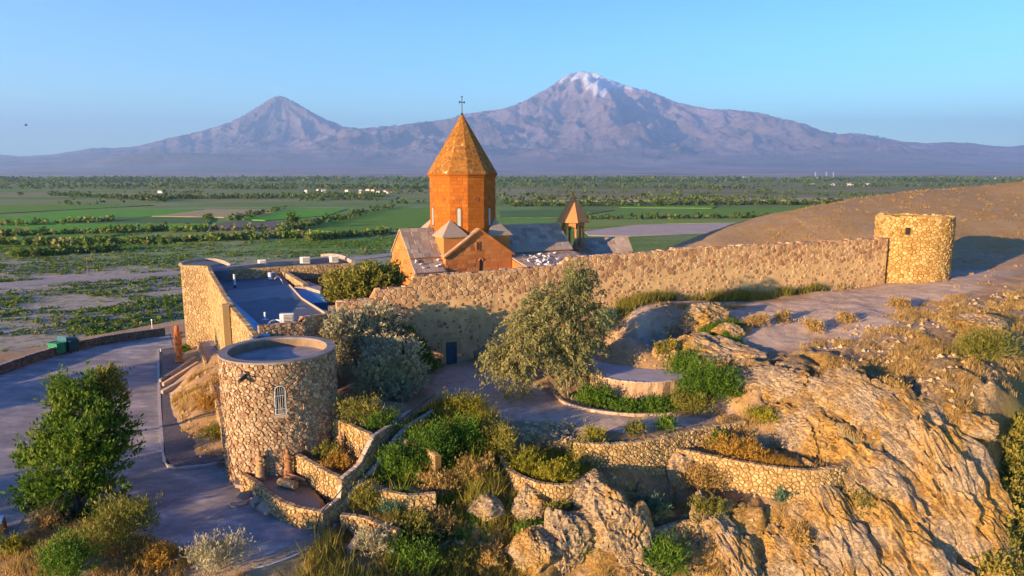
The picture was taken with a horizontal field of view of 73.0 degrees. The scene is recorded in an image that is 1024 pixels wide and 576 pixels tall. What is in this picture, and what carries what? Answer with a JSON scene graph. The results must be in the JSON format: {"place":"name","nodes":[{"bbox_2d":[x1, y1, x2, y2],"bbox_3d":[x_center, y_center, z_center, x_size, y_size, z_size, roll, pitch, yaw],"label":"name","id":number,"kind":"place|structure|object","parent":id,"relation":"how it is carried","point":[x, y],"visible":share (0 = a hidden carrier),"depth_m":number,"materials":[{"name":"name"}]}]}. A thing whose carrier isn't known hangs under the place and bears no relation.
{"place":"outdoors","nodes":[
{"label":"outdoors","id":0,"kind":"place"},
{"bbox_2d":[0,204,153,213],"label":"crop field","id":1,"kind":"structure","parent":0,"point":[28,208],"depth_m":716.50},
{"bbox_2d":[0,209,203,225],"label":"crop field","id":2,"kind":"structure","parent":0,"point":[52,217],"depth_m":591.80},
{"bbox_2d":[55,217,212,224],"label":"crop field","id":3,"kind":"structure","parent":0,"point":[158,220],"depth_m":501.29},
{"bbox_2d":[0,253,391,287],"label":"dirt road","id":4,"kind":"structure","parent":0,"point":[54,281],"depth_m":227.36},
{"bbox_2d":[243,209,346,220],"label":"crop field","id":5,"kind":"structure","parent":0,"point":[282,214],"depth_m":590.75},
{"bbox_2d":[312,208,429,232],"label":"crop field","id":6,"kind":"structure","parent":0,"point":[395,219],"depth_m":503.08,"materials":[{"name":"plant"}]},
{"bbox_2d":[0,178,1023,575],"bbox_3d":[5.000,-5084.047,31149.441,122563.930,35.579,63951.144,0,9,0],"label":"ground","id":7,"kind":"structure","parent":0,"point":[778,344],"depth_m":60.94,"materials":[{"name":"soil"}]},
{"bbox_2d":[20,497,72,533],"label":"shrub","id":8,"kind":"object","parent":7,"relation":"on","point":[44,520],"visible":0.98,"depth_m":36.33,"materials":[{"name":"brown plant"}]},
{"bbox_2d":[5,241,121,256],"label":"hedgerow","id":9,"kind":"object","parent":7,"relation":"on","point":[106,246],"visible":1,"depth_m":298.84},
{"bbox_2d":[23,520,112,575],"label":"shrub","id":10,"kind":"object","parent":7,"relation":"on","point":[67,555],"visible":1,"depth_m":31.16,"materials":[{"name":"green plant"}]},
{"bbox_2d":[0,359,146,526],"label":"evergreen tree","id":11,"kind":"object","parent":7,"relation":"on","point":[88,425],"visible":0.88,"depth_m":38.38,"materials":[{"name":"green plant"}]},
{"bbox_2d":[0,234,153,245],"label":"hedgerow","id":12,"kind":"object","parent":7,"relation":"on","point":[54,240],"visible":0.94,"depth_m":338.97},
{"bbox_2d":[0,327,164,374],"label":"car park wall","id":13,"kind":"structure","parent":7,"relation":"on","point":[22,361],"depth_m":74.56,"materials":[{"name":"stone"}]},
{"bbox_2d":[0,221,168,236],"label":"hedgerow","id":14,"kind":"object","parent":7,"relation":"on","point":[105,229],"visible":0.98,"depth_m":403.53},
{"bbox_2d":[83,361,134,407],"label":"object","id":15,"kind":"object","parent":7,"relation":"on","point":[110,384],"visible":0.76,"depth_m":41.03,"materials":[{"name":"green plant"}]},
{"bbox_2d":[66,486,164,555],"bbox_3d":[-19.498,11.464,34.358,4.890,3.338,3.866,7,12,36],"label":"shrub","id":16,"kind":"object","parent":7,"relation":"on","point":[124,517],"visible":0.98,"depth_m":33.88,"materials":[{"name":"green plant"}]},
{"bbox_2d":[0,359,254,575],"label":"dry grass","id":17,"kind":"structure","parent":7,"relation":"on","point":[120,565],"depth_m":33.56,"materials":[{"name":"beige plant"}]},
{"bbox_2d":[125,537,176,574],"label":"shrub","id":18,"kind":"object","parent":7,"relation":"on","point":[155,554],"visible":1,"depth_m":32.66,"materials":[{"name":"brown plant"}]},
{"bbox_2d":[0,333,311,562],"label":"car park","id":19,"kind":"structure","parent":7,"relation":"on","point":[196,500],"depth_m":43.65,"materials":[{"name":"asphalt"}]},
{"bbox_2d":[239,472,319,531],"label":"retaining wall","id":20,"kind":"structure","parent":19,"relation":"on","point":[290,513],"depth_m":37.26,"materials":[{"name":"beige stone"}]},
{"bbox_2d":[162,394,224,466],"bbox_3d":[-24.006,10.249,51.827,4.339,0.300,17.210,-4,10,-25],"label":"gravel bed","id":21,"kind":"object","parent":7,"relation":"on","point":[179,449],"visible":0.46,"depth_m":47.65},
{"bbox_2d":[0,229,397,351],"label":"scrub","id":22,"kind":"object","parent":7,"relation":"on","point":[101,328],"visible":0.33,"depth_m":215.03,"materials":[{"name":"plant"}]},
{"bbox_2d":[174,523,264,575],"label":"shrub","id":23,"kind":"object","parent":7,"relation":"on","point":[223,553],"visible":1,"depth_m":32.63,"materials":[{"name":"beige plant"}]},
{"bbox_2d":[151,229,317,243],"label":"hedgerow","id":24,"kind":"object","parent":7,"relation":"on","point":[250,235],"visible":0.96,"depth_m":360.54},
{"bbox_2d":[134,191,390,198],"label":"hedgerow","id":25,"kind":"object","parent":7,"relation":"on","point":[236,195],"visible":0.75,"depth_m":1009.48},
{"bbox_2d":[178,253,355,350],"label":"flat roofed building","id":26,"kind":"structure","parent":7,"relation":"on","point":[220,311],"depth_m":68.16,"materials":[{"name":"stone"}]},
{"bbox_2d":[217,336,338,484],"bbox_3d":[-14.607,7.808,43.560,7.097,8.110,7.489,0,9,0],"label":"round bastion","id":27,"kind":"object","parent":7,"relation":"on","point":[277,397],"visible":0.74,"depth_m":40.92,"materials":[{"name":"stone"}]},
{"bbox_2d":[292,452,340,503],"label":"retaining wall","id":28,"kind":"structure","parent":7,"relation":"on","point":[321,480],"depth_m":39.18,"materials":[{"name":"beige stone"}]},
{"bbox_2d":[283,202,395,231],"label":"hedgerow","id":29,"kind":"object","parent":7,"relation":"on","point":[320,220],"visible":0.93,"depth_m":497.14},
{"bbox_2d":[304,226,393,240],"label":"hedgerow","id":30,"kind":"object","parent":7,"relation":"on","point":[315,235],"visible":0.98,"depth_m":373.70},
{"bbox_2d":[331,416,377,459],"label":"retaining wall","id":31,"kind":"structure","parent":7,"relation":"on","point":[356,438],"depth_m":41.65,"materials":[{"name":"beige stone"}]},
{"bbox_2d":[333,388,390,426],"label":"shrub","id":32,"kind":"object","parent":7,"relation":"on","point":[371,408],"visible":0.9,"depth_m":42.17,"materials":[{"name":"green plant"}]},
{"bbox_2d":[313,298,415,381],"bbox_3d":[-10.826,3.994,52.162,8.212,6.411,5.390,-6,11,-32],"label":"silver shrub","id":33,"kind":"object","parent":7,"relation":"on","point":[353,327],"visible":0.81,"depth_m":50.65,"materials":[{"name":"green plant"}]},
{"bbox_2d":[346,479,382,514],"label":"shrub","id":34,"kind":"object","parent":7,"relation":"on","point":[363,496],"visible":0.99,"depth_m":37.18,"materials":[{"name":"green plant"}]},
{"bbox_2d":[318,257,411,301],"bbox_3d":[-12.497,1.818,58.905,8.246,8.809,5.714,0,9,0],"label":"yellow green tree","id":35,"kind":"object","parent":7,"relation":"on","point":[365,278],"visible":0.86,"depth_m":57.87,"materials":[{"name":"green plant"}]},
{"bbox_2d":[319,409,412,532],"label":"stair wall","id":36,"kind":"structure","parent":7,"relation":"on","point":[326,519],"depth_m":38.90,"materials":[{"name":"stone"}]},
{"bbox_2d":[340,512,400,548],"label":"retaining wall","id":37,"kind":"structure","parent":7,"relation":"on","point":[348,521],"depth_m":36.06,"materials":[{"name":"beige stone"}]},
{"bbox_2d":[349,520,396,567],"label":"shrub","id":38,"kind":"object","parent":7,"relation":"on","point":[371,539],"visible":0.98,"depth_m":34.64,"materials":[{"name":"grey plant"}]},
{"bbox_2d":[332,409,434,521],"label":"stair wall","id":39,"kind":"structure","parent":7,"relation":"on","point":[341,508],"depth_m":39.26,"materials":[{"name":"stone"}]},
{"bbox_2d":[345,330,437,400],"bbox_3d":[-8.612,6.030,49.040,5.944,6.104,5.089,3,10,20],"label":"silver shrub","id":40,"kind":"object","parent":7,"relation":"on","point":[399,358],"visible":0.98,"depth_m":48.20,"materials":[{"name":"green plant"}]},
{"bbox_2d":[355,480,436,526],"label":"retaining wall","id":41,"kind":"structure","parent":7,"relation":"on","point":[427,500],"depth_m":36.91,"materials":[{"name":"beige stone"}]},
{"bbox_2d":[372,439,425,488],"bbox_3d":[-6.456,9.785,39.463,3.789,2.642,3.217,3,10,17],"label":"shrub","id":42,"kind":"object","parent":7,"relation":"on","point":[394,460],"visible":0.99,"depth_m":39.03,"materials":[{"name":"green plant"}]},
{"bbox_2d":[274,450,528,575],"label":"dry grass","id":43,"kind":"structure","parent":7,"relation":"on","point":[344,540],"depth_m":35.97,"materials":[{"name":"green plant"}]},
{"bbox_2d":[369,530,445,575],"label":"shrub","id":44,"kind":"object","parent":7,"relation":"on","point":[403,549],"visible":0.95,"depth_m":34.25,"materials":[{"name":"green plant"}]},
{"bbox_2d":[386,500,445,548],"bbox_3d":[-5.373,12.293,36.066,3.373,2.341,3.184,6,11,34],"label":"shrub","id":45,"kind":"object","parent":7,"relation":"on","point":[420,519],"visible":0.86,"depth_m":35.92,"materials":[{"name":"green plant"}]},
{"bbox_2d":[391,413,462,471],"bbox_3d":[-4.969,8.866,40.122,4.226,3.403,3.704,0,9,0],"label":"shrub","id":46,"kind":"object","parent":7,"relation":"on","point":[432,438],"visible":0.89,"depth_m":39.73,"materials":[{"name":"green plant"}]},
{"bbox_2d":[360,397,503,552],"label":"weeds","id":47,"kind":"object","parent":7,"relation":"on","point":[449,494],"visible":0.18,"depth_m":38.28,"materials":[{"name":"green plant"}]},
{"bbox_2d":[355,389,514,538],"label":"tall weeds","id":48,"kind":"object","parent":7,"relation":"on","point":[438,402],"visible":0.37,"depth_m":40.73,"materials":[{"name":"green plant"}]},
{"bbox_2d":[409,464,460,495],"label":"shrub","id":49,"kind":"object","parent":7,"relation":"on","point":[441,478],"visible":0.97,"depth_m":38.32,"materials":[{"name":"brown plant"}]},
{"bbox_2d":[429,537,477,575],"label":"shrub","id":50,"kind":"object","parent":7,"relation":"on","point":[450,555],"visible":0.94,"depth_m":35.44,"materials":[{"name":"green plant"}]},
{"bbox_2d":[432,407,486,460],"bbox_3d":[-2.885,8.345,41.556,3.789,3.313,3.484,7,11,35],"label":"shrub","id":51,"kind":"object","parent":7,"relation":"on","point":[462,425],"visible":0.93,"depth_m":41.20,"materials":[{"name":"green plant"}]},
{"bbox_2d":[430,386,499,417],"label":"shrub","id":52,"kind":"object","parent":7,"relation":"on","point":[475,405],"visible":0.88,"depth_m":45.22,"materials":[{"name":"green plant"}]},
{"bbox_2d":[58,188,889,204],"bbox_3d":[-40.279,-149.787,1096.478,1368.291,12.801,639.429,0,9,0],"label":"tree belts","id":53,"kind":"object","parent":7,"relation":"on","point":[676,194],"visible":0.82,"depth_m":948.97,"materials":[{"name":"plant"}]},
{"bbox_2d":[450,450,504,487],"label":"shrub","id":54,"kind":"object","parent":7,"relation":"on","point":[477,470],"visible":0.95,"depth_m":38.77,"materials":[{"name":"brown plant"}]},
{"bbox_2d":[464,490,506,521],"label":"rock outcrop","id":55,"kind":"object","parent":7,"relation":"on","point":[494,507],"visible":0.84,"depth_m":37.18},
{"bbox_2d":[474,539,510,575],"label":"shrub","id":56,"kind":"object","parent":7,"relation":"on","point":[491,560],"visible":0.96,"depth_m":35.81,"materials":[{"name":"brown plant"}]},
{"bbox_2d":[389,96,599,284],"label":"church","id":57,"kind":"structure","parent":7,"relation":"on","point":[462,229],"depth_m":78.20,"materials":[{"name":"orange stone"}]},
{"bbox_2d":[472,410,523,457],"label":"shrub","id":58,"kind":"object","parent":7,"relation":"on","point":[499,431],"visible":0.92,"depth_m":41.04,"materials":[{"name":"green plant"}]},
{"bbox_2d":[0,179,1019,189],"bbox_3d":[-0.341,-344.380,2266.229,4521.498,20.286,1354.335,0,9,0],"label":"tree belts","id":59,"kind":"object","parent":7,"relation":"on","point":[107,185],"visible":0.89,"depth_m":1893.74,"materials":[{"name":"green plant"}]},
{"bbox_2d":[0,175,1023,182],"bbox_3d":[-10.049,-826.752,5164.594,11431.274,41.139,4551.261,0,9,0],"label":"woods","id":60,"kind":"object","parent":7,"relation":"on","point":[540,179],"visible":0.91,"depth_m":3262.72,"materials":[{"name":"green plant"}]},
{"bbox_2d":[499,444,547,474],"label":"shrub","id":61,"kind":"object","parent":7,"relation":"on","point":[530,457],"visible":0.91,"depth_m":39.57,"materials":[{"name":"green plant"}]},
{"bbox_2d":[511,483,549,521],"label":"rock outcrop","id":62,"kind":"object","parent":7,"relation":"on","point":[528,501],"visible":0.59,"depth_m":37.37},
{"bbox_2d":[505,524,561,572],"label":"rock outcrop","id":63,"kind":"object","parent":7,"relation":"on","point":[535,549],"visible":0.9,"depth_m":35.53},
{"bbox_2d":[499,454,589,510],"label":"retaining wall","id":64,"kind":"structure","parent":7,"relation":"on","point":[518,480],"depth_m":37.66,"materials":[{"name":"beige stone"}]},
{"bbox_2d":[473,256,619,403],"bbox_3d":[2.587,2.937,49.624,11.070,10.279,6.484,-3,10,-16],"label":"tamarisk tree","id":65,"kind":"object","parent":7,"relation":"on","point":[534,339],"visible":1,"depth_m":48.95,"materials":[{"name":"green plant"}]},
{"bbox_2d":[502,434,600,482],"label":"weeds","id":66,"kind":"object","parent":7,"relation":"on","point":[560,453],"visible":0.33,"depth_m":40.12,"materials":[{"name":"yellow plant"}]},
{"bbox_2d":[531,454,585,484],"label":"shrub","id":67,"kind":"object","parent":7,"relation":"on","point":[558,467],"visible":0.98,"depth_m":38.25,"materials":[{"name":"green plant"}]},
{"bbox_2d":[543,507,592,574],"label":"rock outcrop","id":68,"kind":"object","parent":7,"relation":"on","point":[566,530],"visible":0.68,"depth_m":36.07,"materials":[{"name":"stone"}]},
{"bbox_2d":[171,285,1023,573],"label":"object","id":69,"kind":"object","parent":7,"relation":"on","point":[533,430],"visible":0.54,"depth_m":45.59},
{"bbox_2d":[571,482,632,554],"bbox_3d":[5.005,12.503,37.262,3.866,3.986,3.105,6,11,34],"label":"rock outcrop","id":70,"kind":"object","parent":7,"relation":"on","point":[603,503],"visible":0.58,"depth_m":36.46,"materials":[{"name":"stone"}]},
{"bbox_2d":[572,237,632,253],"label":"roof","id":71,"kind":"structure","parent":7,"relation":"on","point":[604,245],"depth_m":90.29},
{"bbox_2d":[335,237,887,376],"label":"perimeter wall","id":72,"kind":"structure","parent":7,"relation":"on","point":[457,317],"depth_m":61.67,"materials":[{"name":"stone"}]},
{"bbox_2d":[607,500,656,564],"bbox_3d":[6.219,13.391,36.806,2.917,4.051,2.379,-2,10,-14],"label":"rock outcrop","id":73,"kind":"object","parent":7,"relation":"on","point":[626,529],"visible":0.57,"depth_m":35.98,"materials":[{"name":"stone"}]},
{"bbox_2d":[583,356,691,400],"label":"round terrace","id":74,"kind":"structure","parent":7,"relation":"on","point":[635,382],"depth_m":48.91,"materials":[{"name":"stone"}]},
{"bbox_2d":[571,315,743,412],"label":"grass","id":75,"kind":"structure","parent":7,"relation":"on","point":[706,328],"depth_m":49.12,"materials":[{"name":"green plant"}]},
{"bbox_2d":[625,527,693,575],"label":"shrub","id":76,"kind":"object","parent":7,"relation":"on","point":[663,556],"visible":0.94,"depth_m":35.83,"materials":[{"name":"green plant"}]},
{"bbox_2d":[573,420,746,476],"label":"retaining wall","id":77,"kind":"structure","parent":7,"relation":"on","point":[652,456],"depth_m":40.81,"materials":[{"name":"beige stone"}]},
{"bbox_2d":[653,519,697,543],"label":"rock","id":78,"kind":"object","parent":7,"relation":"on","point":[684,527],"depth_m":37.76,"materials":[{"name":"beige stone"}]},
{"bbox_2d":[508,198,843,206],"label":"hedgerow","id":79,"kind":"object","parent":7,"relation":"on","point":[666,202],"visible":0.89,"depth_m":777.11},
{"bbox_2d":[585,210,777,219],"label":"hedgerow","id":80,"kind":"object","parent":7,"relation":"on","point":[653,215],"visible":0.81,"depth_m":540.01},
{"bbox_2d":[666,448,697,493],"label":"rock outcrop","id":81,"kind":"object","parent":7,"relation":"on","point":[673,465],"visible":0.52,"depth_m":41.17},
{"bbox_2d":[657,339,718,376],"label":"shrub","id":82,"kind":"object","parent":7,"relation":"on","point":[681,360],"visible":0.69,"depth_m":49.98,"materials":[{"name":"green plant"}]},
{"bbox_2d":[666,384,716,417],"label":"shrub","id":83,"kind":"object","parent":7,"relation":"on","point":[685,400],"visible":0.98,"depth_m":45.56,"materials":[{"name":"green plant"}]},
{"bbox_2d":[672,459,733,496],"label":"shrub","id":84,"kind":"object","parent":7,"relation":"on","point":[701,476],"visible":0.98,"depth_m":40.24,"materials":[{"name":"brown plant"}]},
{"bbox_2d":[678,302,730,334],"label":"rock outcrop","id":85,"kind":"object","parent":7,"relation":"on","point":[695,315],"visible":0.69,"depth_m":56.52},
{"bbox_2d":[680,492,731,524],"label":"shrub","id":86,"kind":"object","parent":7,"relation":"on","point":[702,503],"visible":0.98,"depth_m":38.19,"materials":[{"name":"green plant"}]},
{"bbox_2d":[674,351,748,404],"bbox_3d":[13.380,6.399,46.480,5.576,4.105,4.278,0,9,0],"label":"shrub","id":87,"kind":"object","parent":7,"relation":"on","point":[704,379],"visible":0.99,"depth_m":45.86,"materials":[{"name":"green plant"}]},
{"bbox_2d":[669,332,766,373],"bbox_3d":[14.457,5.467,51.854,4.373,3.768,9.073,-7,11,-35],"label":"rock outcrop","id":88,"kind":"object","parent":7,"relation":"on","point":[728,350],"visible":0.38,"depth_m":50.64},
{"bbox_2d":[688,488,764,575],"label":"rock outcrop","id":89,"kind":"object","parent":7,"relation":"on","point":[735,551],"visible":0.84,"depth_m":37.11,"materials":[{"name":"stone"}]},
{"bbox_2d":[701,431,771,462],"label":"shrub","id":90,"kind":"object","parent":7,"relation":"on","point":[748,447],"visible":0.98,"depth_m":40.74,"materials":[{"name":"brown plant"}]},
{"bbox_2d":[609,276,868,320],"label":"dry weeds","id":91,"kind":"object","parent":7,"relation":"on","point":[627,305],"visible":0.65,"depth_m":63.83,"materials":[{"name":"green plant"}]},
{"bbox_2d":[675,447,850,502],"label":"retaining wall","id":92,"kind":"structure","parent":7,"relation":"on","point":[760,479],"depth_m":39.39,"materials":[{"name":"beige stone"}]},
{"bbox_2d":[726,365,810,400],"bbox_3d":[17.140,6.412,46.320,6.094,2.087,2.921,5,11,30],"label":"rock outcrop","id":93,"kind":"object","parent":7,"relation":"on","point":[772,382],"visible":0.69,"depth_m":45.70,"materials":[{"name":"stone"}]},
{"bbox_2d":[758,522,842,575],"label":"rock outcrop","id":94,"kind":"object","parent":7,"relation":"on","point":[776,550],"visible":0.91,"depth_m":37.02,"materials":[{"name":"stone"}]},
{"bbox_2d":[598,289,1023,575],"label":"dry grass","id":95,"kind":"structure","parent":7,"relation":"on","point":[935,346],"depth_m":48.40,"materials":[{"name":"beige plant"}]},
{"bbox_2d":[766,402,864,457],"bbox_3d":[17.993,8.587,42.640,6.744,2.519,3.503,8,12,40],"label":"rock outcrop","id":96,"kind":"object","parent":7,"relation":"on","point":[809,429],"visible":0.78,"depth_m":41.97,"materials":[{"name":"stone"}]},
{"bbox_2d":[787,458,899,575],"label":"rock outcrop","id":97,"kind":"object","parent":7,"relation":"on","point":[847,543],"visible":0.62,"depth_m":37.36,"materials":[{"name":"stone"}]},
{"bbox_2d":[807,364,909,437],"bbox_3d":[21.656,7.052,42.042,6.967,3.636,3.435,7,12,38],"label":"rock outcrop","id":98,"kind":"object","parent":7,"relation":"on","point":[843,390],"visible":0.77,"depth_m":42.30,"materials":[{"name":"stone"}]},
{"bbox_2d":[820,433,956,553],"bbox_3d":[21.265,11.293,39.500,7.485,5.905,3.977,6,11,32],"label":"rock outcrop","id":99,"kind":"object","parent":7,"relation":"on","point":[908,496],"visible":0.65,"depth_m":38.69,"materials":[{"name":"stone"}]},
{"bbox_2d":[851,482,974,575],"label":"rock outcrop","id":100,"kind":"object","parent":7,"relation":"on","point":[909,547],"visible":0.81,"depth_m":36.91,"materials":[{"name":"stone"}]},
{"bbox_2d":[874,213,955,282],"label":"watch tower","id":101,"kind":"structure","parent":7,"relation":"on","point":[920,248],"depth_m":69.56,"materials":[{"name":"beige stone"}]},
{"bbox_2d":[863,386,1016,525],"bbox_3d":[24.178,9.542,40.594,7.489,6.587,6.288,0,9,0],"label":"rock outcrop","id":102,"kind":"object","parent":7,"relation":"on","point":[902,405],"visible":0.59,"depth_m":40.10,"materials":[{"name":"stone"}]},
{"bbox_2d":[906,413,1021,575],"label":"rock outcrop","id":103,"kind":"object","parent":7,"relation":"on","point":[952,478],"visible":0.61,"depth_m":37.99,"materials":[{"name":"stone"}]},
{"bbox_2d":[959,412,999,440],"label":"rock outcrop","id":104,"kind":"object","parent":7,"relation":"on","point":[976,426],"visible":0.84,"depth_m":40.55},
{"bbox_2d":[950,312,1013,331],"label":"rock outcrop","id":105,"kind":"object","parent":7,"relation":"on","point":[976,318],"visible":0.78,"depth_m":52.77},
{"bbox_2d":[943,322,1023,364],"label":"shrub","id":106,"kind":"object","parent":7,"relation":"on","point":[981,344],"visible":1,"depth_m":45.26,"materials":[{"name":"green plant"}]},
{"bbox_2d":[968,408,1023,575],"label":"thicket","id":107,"kind":"object","parent":7,"relation":"on","point":[1012,464],"visible":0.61,"depth_m":39.35,"materials":[{"name":"green plant"}]},
{"bbox_2d":[0,71,1023,177],"bbox_3d":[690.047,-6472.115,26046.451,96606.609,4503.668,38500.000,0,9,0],"label":"mountains","id":108,"kind":"structure","parent":0,"point":[582,123],"depth_m":21177.37,"materials":[{"name":"stone"}]},
{"bbox_2d":[0,0,1023,155],"label":"sky","id":109,"kind":"structure","parent":0,"point":[80,74],"materials":[{"name":"blue"}]},
{"bbox_2d":[499,209,613,217],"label":"crop field","id":110,"kind":"structure","parent":0,"point":[556,213],"depth_m":605.62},
{"bbox_2d":[585,223,733,235],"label":"field","id":111,"kind":"structure","parent":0,"point":[655,229],"depth_m":429.99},
{"bbox_2d":[584,218,751,226],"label":"meadow","id":112,"kind":"structure","parent":0,"point":[603,222],"depth_m":503.23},
{"bbox_2d":[596,208,799,217],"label":"crop field","id":113,"kind":"structure","parent":0,"point":[728,212],"depth_m":639.33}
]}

